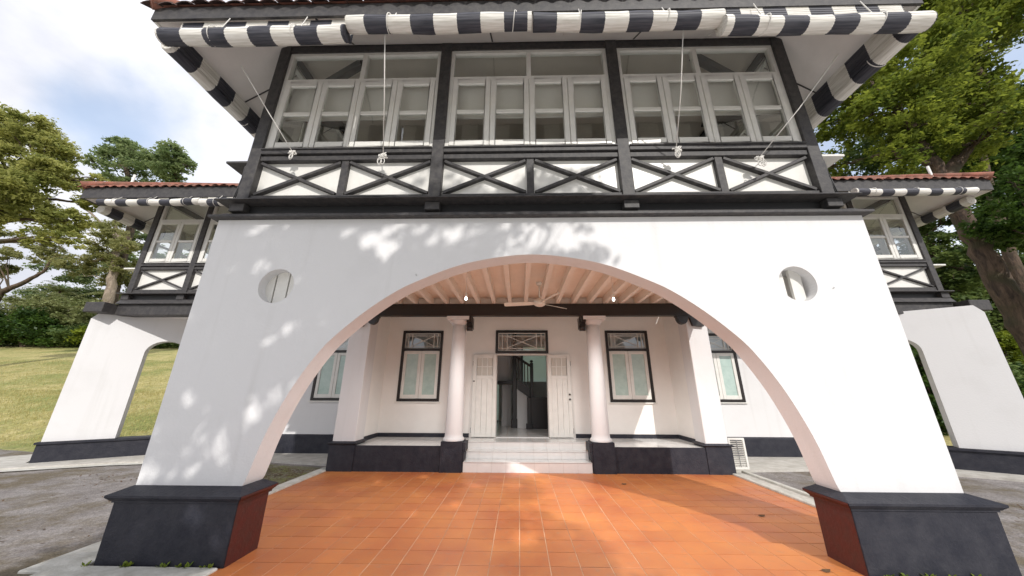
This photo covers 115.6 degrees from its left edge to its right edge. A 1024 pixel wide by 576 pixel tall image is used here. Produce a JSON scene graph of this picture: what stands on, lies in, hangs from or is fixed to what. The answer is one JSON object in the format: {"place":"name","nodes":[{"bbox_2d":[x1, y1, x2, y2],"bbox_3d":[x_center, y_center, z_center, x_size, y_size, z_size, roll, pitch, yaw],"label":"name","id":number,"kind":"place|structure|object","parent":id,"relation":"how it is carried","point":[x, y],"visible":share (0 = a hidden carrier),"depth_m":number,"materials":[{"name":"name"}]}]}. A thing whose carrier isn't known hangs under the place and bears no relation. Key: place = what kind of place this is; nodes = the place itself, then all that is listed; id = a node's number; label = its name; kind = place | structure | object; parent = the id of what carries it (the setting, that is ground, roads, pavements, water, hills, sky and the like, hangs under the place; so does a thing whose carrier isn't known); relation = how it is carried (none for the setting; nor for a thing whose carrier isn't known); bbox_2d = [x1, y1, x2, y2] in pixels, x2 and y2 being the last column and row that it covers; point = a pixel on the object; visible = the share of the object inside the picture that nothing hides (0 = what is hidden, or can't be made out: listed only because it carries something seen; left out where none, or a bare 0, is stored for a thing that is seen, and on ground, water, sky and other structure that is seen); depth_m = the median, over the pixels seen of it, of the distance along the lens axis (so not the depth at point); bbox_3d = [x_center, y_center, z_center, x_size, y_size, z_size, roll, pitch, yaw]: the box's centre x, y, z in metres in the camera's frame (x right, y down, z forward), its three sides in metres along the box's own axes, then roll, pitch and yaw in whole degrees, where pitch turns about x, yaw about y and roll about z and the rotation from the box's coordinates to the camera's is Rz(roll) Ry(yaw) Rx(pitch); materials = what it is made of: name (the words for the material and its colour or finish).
{"place":"outdoors","nodes":[
{"label":"outdoors","id":0,"kind":"place"},
{"bbox_2d":[0,295,33,309],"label":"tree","id":1,"kind":"object","parent":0,"point":[2,300],"visible":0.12,"depth_m":40.40,"materials":[{"name":"green plant"}]},
{"bbox_2d":[19,280,90,344],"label":"tree","id":2,"kind":"object","parent":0,"point":[52,286],"visible":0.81,"depth_m":43.55,"materials":[{"name":"green plant"}]},
{"bbox_2d":[74,290,123,304],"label":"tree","id":3,"kind":"object","parent":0,"point":[99,292],"visible":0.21,"depth_m":40.25,"materials":[{"name":"green plant"}]},
{"bbox_2d":[0,345,952,451],"bbox_3d":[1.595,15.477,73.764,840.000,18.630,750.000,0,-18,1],"label":"ground","id":4,"kind":"structure","parent":0,"point":[17,353],"depth_m":17.63,"materials":[{"name":"green plant"}]},
{"bbox_2d":[0,311,24,346],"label":"bush","id":5,"kind":"object","parent":4,"relation":"on","point":[7,341],"visible":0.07,"depth_m":35.50,"materials":[{"name":"green plant"}]},
{"bbox_2d":[0,305,50,346],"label":"bush","id":6,"kind":"object","parent":4,"relation":"on","point":[21,315],"visible":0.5,"depth_m":34.26,"materials":[{"name":"green plant"}]},
{"bbox_2d":[0,226,58,301],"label":"sparse tree","id":7,"kind":"object","parent":4,"relation":"on","point":[7,269],"visible":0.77,"depth_m":40.02,"materials":[{"name":"green plant"}]},
{"bbox_2d":[7,313,80,347],"bbox_3d":[-49.499,4.857,35.142,5.522,3.744,5.919,0,-18,1],"label":"bush","id":8,"kind":"object","parent":4,"relation":"on","point":[41,337],"visible":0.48,"depth_m":34.02,"materials":[{"name":"green plant"}]},
{"bbox_2d":[0,294,102,345],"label":"undergrowth","id":9,"kind":"object","parent":4,"relation":"on","point":[60,310],"visible":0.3,"depth_m":36.18,"materials":[{"name":"green plant"}]},
{"bbox_2d":[0,102,109,249],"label":"rain tree","id":10,"kind":"object","parent":4,"relation":"on","point":[27,176],"visible":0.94,"depth_m":22.54,"materials":[{"name":"green plant"}]},
{"bbox_2d":[18,290,95,344],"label":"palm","id":11,"kind":"object","parent":4,"relation":"on","point":[68,293],"visible":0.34,"depth_m":41.12,"materials":[{"name":"green plant"}]},
{"bbox_2d":[43,323,87,347],"bbox_3d":[-46.756,5.323,35.057,4.201,3.143,4.918,8,-19,-24],"label":"bush","id":12,"kind":"object","parent":4,"relation":"on","point":[64,333],"visible":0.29,"depth_m":33.88,"materials":[{"name":"green plant"}]},
{"bbox_2d":[34,292,97,313],"bbox_3d":[-54.646,3.847,39.246,5.793,5.965,6.214,0,-18,1],"label":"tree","id":13,"kind":"object","parent":4,"relation":"on","point":[44,293],"visible":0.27,"depth_m":39.18,"materials":[{"name":"green plant"}]},
{"bbox_2d":[63,322,88,343],"bbox_3d":[-45.395,4.898,35.052,4.294,3.146,3.956,0,-18,1],"label":"bush","id":14,"kind":"object","parent":4,"relation":"on","point":[81,330],"visible":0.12,"depth_m":33.85,"materials":[{"name":"green plant"}]},
{"bbox_2d":[28,203,143,303],"bbox_3d":[-51.510,-1.856,38.741,12.174,20.487,8.316,8,-19,-22],"label":"feathery tree","id":15,"kind":"object","parent":4,"relation":"on","point":[110,235],"visible":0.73,"depth_m":39.31,"materials":[{"name":"green plant"}]},
{"bbox_2d":[0,359,174,446],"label":"grass","id":16,"kind":"structure","parent":4,"relation":"on","point":[54,399],"depth_m":15.25,"materials":[{"name":"plant"}]},
{"bbox_2d":[2,229,188,309],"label":"hazy tree","id":17,"kind":"object","parent":4,"relation":"on","point":[86,281],"visible":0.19,"depth_m":46.93,"materials":[{"name":"green plant"}]},
{"bbox_2d":[76,135,197,304],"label":"round tree","id":18,"kind":"object","parent":4,"relation":"on","point":[163,162],"visible":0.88,"depth_m":44.16,"materials":[{"name":"green plant"}]},
{"bbox_2d":[156,343,176,348],"bbox_3d":[-35.879,5.747,34.559,3.277,2.314,3.080,0,-18,1],"label":"bush","id":19,"kind":"object","parent":4,"relation":"on","point":[165,345],"visible":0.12,"depth_m":33.59,"materials":[{"name":"green plant"}]},
{"bbox_2d":[1,240,1023,344],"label":"wood","id":20,"kind":"object","parent":4,"relation":"on","point":[941,249],"depth_m":60.22,"materials":[{"name":"green plant"}]},
{"bbox_2d":[29,0,1023,575],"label":"colonial bungalow","id":21,"kind":"object","parent":4,"relation":"on","point":[317,302],"visible":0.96,"depth_m":4.71,"materials":[{"name":"white paint"}]},
{"bbox_2d":[96,206,191,251],"bbox_3d":[-11.344,-1.722,10.350,0.263,0.284,3.008,0,-18,1],"label":"bamboo blind","id":22,"kind":"object","parent":21,"relation":"hanging from","point":[124,218],"visible":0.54,"depth_m":9.52,"materials":[{"name":"white wicker"}]},
{"bbox_2d":[96,197,206,206],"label":"bamboo blind","id":23,"kind":"object","parent":21,"relation":"hanging from","point":[130,202],"visible":0.91,"depth_m":8.38,"materials":[{"name":"white wood"}]},
{"bbox_2d":[144,205,207,262],"bbox_3d":[-9.695,-1.611,9.417,1.380,1.960,0.082,0,-18,1],"label":"window frame","id":24,"kind":"structure","parent":21,"relation":"in","point":[166,209],"depth_m":9.49,"materials":[{"name":"white paint"}]},
{"bbox_2d":[152,206,215,258],"bbox_3d":[-10.427,-1.267,10.505,0.082,1.960,2.050,0,-18,1],"label":"window","id":25,"kind":"structure","parent":21,"relation":"in","point":[180,212],"depth_m":10.06,"materials":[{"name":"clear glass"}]},
{"bbox_2d":[197,206,219,262],"bbox_3d":[-8.165,-1.616,9.385,1.380,1.960,0.082,0,-18,1],"label":"window frame","id":26,"kind":"structure","parent":21,"relation":"in","point":[216,209],"depth_m":9.36,"materials":[{"name":"white paint"}]},
{"bbox_2d":[198,196,234,206],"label":"bamboo blind","id":27,"kind":"object","parent":21,"relation":"hanging from","point":[210,202],"visible":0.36,"depth_m":8.32,"materials":[{"name":"white wood"}]},
{"bbox_2d":[161,44,281,141],"bbox_3d":[-4.670,-2.716,6.531,0.215,0.328,4.408,0,-18,1],"label":"bamboo blind","id":28,"kind":"object","parent":21,"relation":"hanging from","point":[201,71],"visible":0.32,"depth_m":5.04,"materials":[{"name":"white wicker"}]},
{"bbox_2d":[154,16,352,47],"bbox_3d":[-3.270,-3.346,4.143,2.378,0.564,0.236,0,-18,1],"label":"bamboo blind","id":29,"kind":"object","parent":21,"relation":"hanging from","point":[227,34],"visible":0.99,"depth_m":4.03,"materials":[{"name":"white wicker"}]},
{"bbox_2d":[241,66,296,159],"bbox_3d":[-3.391,-2.395,4.492,0.109,1.040,0.825,-16,-24,42],"label":"tie cord","id":30,"kind":"object","parent":21,"relation":"hanging from","point":[291,152],"visible":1,"depth_m":4.55,"materials":[{"name":"white fabric"}]},
{"bbox_2d":[289,66,343,141],"bbox_3d":[-3.741,-2.631,6.148,0.082,1.960,1.920,0,-18,1],"label":"window","id":31,"kind":"structure","parent":21,"relation":"in","point":[297,71],"depth_m":6.25,"materials":[{"name":"clear glass"}]},
{"bbox_2d":[308,338,348,401],"bbox_3d":[-5.102,2.286,9.383,1.230,1.923,0.150,0,-18,1],"label":"window","id":32,"kind":"structure","parent":21,"relation":"in","point":[326,387],"depth_m":9.25,"materials":[{"name":"black wood"}]},
{"bbox_2d":[265,51,440,147],"bbox_3d":[-2.417,-2.948,5.140,2.520,1.960,0.167,0,-18,1],"label":"window frame","id":33,"kind":"structure","parent":21,"relation":"in","point":[413,98],"depth_m":5.25,"materials":[{"name":"white paint"}]},
{"bbox_2d":[394,331,443,402],"bbox_3d":[-2.507,2.141,8.899,1.220,1.923,0.150,0,-18,1],"label":"window","id":34,"kind":"structure","parent":21,"relation":"in","point":[419,379],"depth_m":8.82,"materials":[{"name":"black wood"}]},
{"bbox_2d":[345,9,531,34],"bbox_3d":[-0.910,-3.419,4.093,2.318,0.440,0.236,0,-18,1],"label":"bamboo blind","id":35,"kind":"object","parent":21,"relation":"hanging from","point":[447,23],"visible":1,"depth_m":3.99,"materials":[{"name":"white wicker"}]},
{"bbox_2d":[377,35,387,164],"bbox_3d":[-1.739,-2.462,4.320,0.133,1.306,0.910,4,-18,-11],"label":"tie cord","id":36,"kind":"object","parent":35,"relation":"hanging from","point":[383,155],"visible":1,"depth_m":4.46,"materials":[{"name":"white fabric"}]},
{"bbox_2d":[470,354,496,436],"bbox_3d":[-0.744,2.808,8.541,0.644,2.081,0.060,0,-18,1],"label":"door leaf","id":37,"kind":"structure","parent":21,"relation":"in","point":[485,365],"depth_m":8.51,"materials":[{"name":"white paint"}]},
{"bbox_2d":[497,385,499,419],"bbox_3d":[-1.040,4.261,12.984,1.150,1.950,0.120,0,-18,1],"label":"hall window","id":38,"kind":"structure","parent":21,"relation":"in","point":[498,386],"depth_m":12.87,"materials":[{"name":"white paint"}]},
{"bbox_2d":[445,48,615,145],"bbox_3d":[0.267,-2.956,5.083,2.510,1.960,0.167,0,-18,1],"label":"window frame","id":39,"kind":"structure","parent":21,"relation":"in","point":[586,95],"depth_m":5.18,"materials":[{"name":"white paint"}]},
{"bbox_2d":[521,347,546,381],"bbox_3d":[1.439,3.134,13.288,2.100,1.400,0.120,0,-18,1],"label":"hall window","id":40,"kind":"structure","parent":21,"relation":"in","point":[539,362],"depth_m":13.27,"materials":[{"name":"clear glass"}]},
{"bbox_2d":[504,281,565,308],"bbox_3d":[0.470,0.090,6.146,1.261,0.480,1.117,0,-18,1],"label":"ceiling fan","id":41,"kind":"object","parent":21,"relation":"hanging from","point":[539,302],"visible":1,"depth_m":6.20,"materials":[{"name":"beige metal"}]},
{"bbox_2d":[547,354,573,437],"bbox_3d":[1.269,2.799,8.488,0.624,2.081,0.083,0,-18,1],"label":"door leaf","id":42,"kind":"structure","parent":21,"relation":"in","point":[559,383],"depth_m":8.47,"materials":[{"name":"white paint"}]},
{"bbox_2d":[532,7,726,32],"bbox_3d":[1.424,-3.414,4.040,2.328,0.466,0.236,0,-18,1],"label":"bamboo blind","id":43,"kind":"object","parent":21,"relation":"hanging from","point":[622,21],"visible":0.92,"depth_m":3.93,"materials":[{"name":"white wicker"}]},
{"bbox_2d":[672,30,683,157],"bbox_3d":[2.187,-2.498,4.249,0.132,1.254,0.877,-4,-18,14],"label":"tie cord","id":44,"kind":"object","parent":43,"relation":"hanging from","point":[677,149],"visible":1,"depth_m":4.35,"materials":[{"name":"white fabric"}]},
{"bbox_2d":[604,331,657,403],"bbox_3d":[3.176,2.123,8.780,1.250,1.923,0.150,0,-18,1],"label":"window","id":45,"kind":"structure","parent":21,"relation":"in","point":[630,378],"depth_m":8.70,"materials":[{"name":"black wood"}]},
{"bbox_2d":[617,45,801,143],"bbox_3d":[2.937,-2.965,5.028,2.490,1.960,0.167,0,-18,1],"label":"window frame","id":46,"kind":"structure","parent":21,"relation":"in","point":[722,93],"depth_m":5.13,"materials":[{"name":"white paint"}]},
{"bbox_2d":[708,333,748,403],"bbox_3d":[5.825,2.251,9.154,1.230,1.923,0.150,0,-18,1],"label":"window","id":47,"kind":"structure","parent":21,"relation":"in","point":[726,366],"depth_m":9.06,"materials":[{"name":"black wood"}]},
{"bbox_2d":[718,57,773,136],"bbox_3d":[4.289,-2.657,5.979,0.082,1.960,1.920,0,-18,1],"label":"window frame","id":48,"kind":"structure","parent":21,"relation":"in","point":[738,124],"depth_m":5.99,"materials":[{"name":"white paint"}]},
{"bbox_2d":[754,54,838,166],"bbox_3d":[3.795,-2.327,4.311,1.103,1.272,0.103,-11,-21,32],"label":"tie cord","id":49,"kind":"object","parent":21,"relation":"hanging from","point":[760,158],"visible":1,"depth_m":4.35,"materials":[{"name":"white fabric"}]},
{"bbox_2d":[715,1,937,36],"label":"bamboo blind","id":50,"kind":"object","parent":21,"relation":"hanging from","point":[835,20],"visible":0.97,"depth_m":3.84,"materials":[{"name":"white wicker"}]},
{"bbox_2d":[774,33,918,135],"bbox_3d":[5.139,-2.725,6.213,0.222,0.436,4.408,0,-18,1],"label":"bamboo blind","id":51,"kind":"object","parent":21,"relation":"hanging from","point":[873,54],"visible":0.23,"depth_m":4.74,"materials":[{"name":"white wicker"}]},
{"bbox_2d":[851,196,922,258],"bbox_3d":[10.351,-1.675,8.997,1.380,1.960,0.082,0,-18,1],"label":"window frame","id":52,"kind":"structure","parent":21,"relation":"in","point":[895,198],"depth_m":9.12,"materials":[{"name":"white paint"}]},
{"bbox_2d":[868,200,914,254],"bbox_3d":[11.130,-1.336,10.053,0.082,1.960,2.050,0,-18,1],"label":"window frame","id":53,"kind":"structure","parent":21,"relation":"in","point":[891,201],"depth_m":9.44,"materials":[{"name":"white paint"}]},
{"bbox_2d":[848,187,979,195],"bbox_3d":[10.039,-2.406,8.059,2.958,0.229,0.226,0,-18,1],"label":"bamboo blind","id":54,"kind":"object","parent":21,"relation":"hanging from","point":[916,191],"visible":0.87,"depth_m":7.98,"materials":[{"name":"white wood"}]},
{"bbox_2d":[871,196,975,245],"bbox_3d":[12.051,-1.843,9.874,0.263,0.282,3.008,0,-18,1],"label":"bamboo blind","id":55,"kind":"object","parent":21,"relation":"hanging from","point":[951,208],"visible":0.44,"depth_m":9.01,"materials":[{"name":"white wicker"}]},
{"bbox_2d":[926,166,932,174],"bbox_3d":[11.491,-3.080,8.858,0.120,0.620,0.093,-7,-19,23],"label":"roof finial","id":56,"kind":"object","parent":21,"relation":"on","point":[929,170],"visible":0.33,"depth_m":8.90,"materials":[{"name":"white paint"}]},
{"bbox_2d":[828,122,963,364],"bbox_3d":[29.789,-3.362,25.442,14.121,19.347,9.040,-4,-18,14],"label":"tree","id":57,"kind":"object","parent":4,"relation":"on","point":[856,152],"visible":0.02,"depth_m":26.22,"materials":[{"name":"green plant"}]},
{"bbox_2d":[813,0,1023,355],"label":"banyan tree","id":58,"kind":"object","parent":4,"relation":"on","point":[938,82],"visible":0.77,"depth_m":16.23,"materials":[{"name":"green plant"}]},
{"bbox_2d":[909,344,928,392],"bbox_3d":[15.901,3.593,12.114,2.128,3.414,2.119,-14,-23,38],"label":"bush","id":59,"kind":"object","parent":4,"relation":"on","point":[920,366],"visible":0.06,"depth_m":12.20,"materials":[{"name":"green plant"}]},
{"bbox_2d":[921,376,947,435],"bbox_3d":[15.012,4.327,11.577,1.993,2.237,1.997,0,-18,1],"label":"bush","id":60,"kind":"object","parent":4,"relation":"on","point":[937,412],"visible":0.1,"depth_m":11.11,"materials":[{"name":"green plant"}]},
{"bbox_2d":[876,244,1023,351],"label":"woodland understorey","id":61,"kind":"object","parent":4,"relation":"on","point":[901,251],"depth_m":25.98,"materials":[{"name":"green plant"}]},
{"bbox_2d":[893,196,1023,362],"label":"leafy tree","id":62,"kind":"object","parent":4,"relation":"on","point":[972,287],"visible":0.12,"depth_m":20.48,"materials":[{"name":"green plant"}]},
{"bbox_2d":[918,357,1023,388],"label":"bush","id":63,"kind":"object","parent":4,"relation":"on","point":[1016,375],"visible":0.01,"depth_m":11.69,"materials":[{"name":"green plant"}]},
{"bbox_2d":[921,78,1023,253],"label":"shade tree","id":64,"kind":"object","parent":4,"relation":"on","point":[1019,155],"visible":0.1,"depth_m":21.29,"materials":[{"name":"green plant"}]},
{"bbox_2d":[935,129,1023,291],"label":"twin trunk tree","id":65,"kind":"object","parent":4,"relation":"on","point":[1012,260],"visible":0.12,"depth_m":18.62,"materials":[{"name":"green plant"}]},
{"bbox_2d":[953,161,1023,251],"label":"dark tree","id":66,"kind":"object","parent":4,"relation":"on","point":[1002,235],"visible":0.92,"depth_m":13.55,"materials":[{"name":"green plant"}]},
{"bbox_2d":[994,329,1023,364],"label":"bush","id":67,"kind":"object","parent":4,"relation":"on","point":[1006,341],"visible":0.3,"depth_m":15.17,"materials":[{"name":"green plant"}]},
{"bbox_2d":[1009,362,1023,397],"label":"bush","id":68,"kind":"object","parent":4,"relation":"on","point":[1021,367],"visible":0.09,"depth_m":12.51,"materials":[{"name":"green plant"}]},
{"bbox_2d":[0,449,1023,575],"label":"drive","id":69,"kind":"structure","parent":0,"point":[61,514],"depth_m":4.79,"materials":[{"name":"asphalt"}]},
{"bbox_2d":[17,541,100,573],"bbox_3d":[-4.422,2.796,3.364,0.500,0.042,0.680,0,-18,1],"label":"floor edge","id":70,"kind":"object","parent":69,"relation":"on","point":[85,555],"visible":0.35,"depth_m":3.24,"materials":[{"name":"white paint"}]},
{"bbox_2d":[0,463,142,471],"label":"white paving","id":71,"kind":"structure","parent":69,"relation":"on","point":[68,467],"depth_m":7.11,"materials":[{"name":"paint"}]},
{"bbox_2d":[30,565,216,575],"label":"floor edge","id":72,"kind":"object","parent":69,"relation":"on","point":[64,570],"visible":0.83,"depth_m":3.03,"materials":[{"name":"white paint"}]},
{"bbox_2d":[81,560,213,567],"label":"weeds","id":73,"kind":"object","parent":72,"relation":"on","point":[127,564],"visible":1,"depth_m":3.12,"materials":[{"name":"green plant"}]},
{"bbox_2d":[0,453,327,469],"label":"apron","id":74,"kind":"object","parent":69,"relation":"on","point":[22,461],"visible":0.4,"depth_m":7.65,"materials":[{"name":"concrete"}]},
{"bbox_2d":[263,464,319,484],"bbox_3d":[-5.100,3.881,6.786,2.376,0.001,1.433,-6,-19,18],"label":"grass patch","id":75,"kind":"object","parent":69,"relation":"on","point":[271,477],"depth_m":6.80,"materials":[{"name":"green plant"}]},
{"bbox_2d":[268,467,325,494],"bbox_3d":[-4.097,3.436,5.399,0.200,0.060,3.600,0,-18,1],"label":"floor edge","id":76,"kind":"object","parent":69,"relation":"on","point":[279,487],"visible":0.22,"depth_m":6.06,"materials":[{"name":"white paint"}]},
{"bbox_2d":[0,466,1022,543],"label":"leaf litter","id":77,"kind":"object","parent":69,"relation":"on","point":[269,470],"visible":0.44,"depth_m":6.45,"materials":[{"name":"brown plant"}]},
{"bbox_2d":[737,473,814,502],"bbox_3d":[4.762,3.456,5.251,0.280,0.052,3.700,0,-18,1],"label":"drain channel","id":78,"kind":"object","parent":69,"relation":"on","point":[809,499],"visible":0.21,"depth_m":5.80,"materials":[{"name":"concrete"}]},
{"bbox_2d":[742,470,813,498],"bbox_3d":[4.942,3.423,5.257,0.080,0.060,3.700,0,-18,1],"label":"floor edge","id":79,"kind":"object","parent":69,"relation":"on","point":[778,484],"visible":0.26,"depth_m":5.97,"materials":[{"name":"white paint"}]},
{"bbox_2d":[753,472,815,491],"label":"pavement","id":80,"kind":"structure","parent":69,"relation":"on","point":[799,480],"depth_m":6.46,"materials":[{"name":"concrete"}]},
{"bbox_2d":[734,457,1023,481],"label":"apron","id":81,"kind":"object","parent":69,"relation":"on","point":[777,464],"visible":0.4,"depth_m":7.11,"materials":[{"name":"concrete"}]},
{"bbox_2d":[727,438,749,468],"bbox_3d":[5.002,3.657,7.139,0.360,0.625,0.050,0,-18,1],"label":"louvre panel","id":82,"kind":"object","parent":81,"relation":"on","point":[742,447],"visible":0.71,"depth_m":7.14,"materials":[{"name":"white paint"}]},
{"bbox_2d":[883,573,981,575],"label":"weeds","id":83,"kind":"object","parent":69,"relation":"on","point":[903,574],"visible":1,"depth_m":2.98,"materials":[{"name":"green plant"}]},
{"bbox_2d":[0,0,1023,313],"label":"sky","id":84,"kind":"structure","parent":0,"point":[101,68],"materials":[{"name":"white"}]},
{"bbox_2d":[208,471,863,575],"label":"porch floor","id":85,"kind":"structure","parent":0,"point":[327,523],"depth_m":4.07,"materials":[{"name":"tile"}]},
{"bbox_2d":[733,473,815,507],"bbox_3d":[4.581,3.409,5.217,0.080,0.060,3.600,0,-18,1],"label":"floor edge","id":86,"kind":"object","parent":85,"relation":"on","point":[778,491],"visible":0.12,"depth_m":5.55,"materials":[{"name":"white paint"}]}
]}

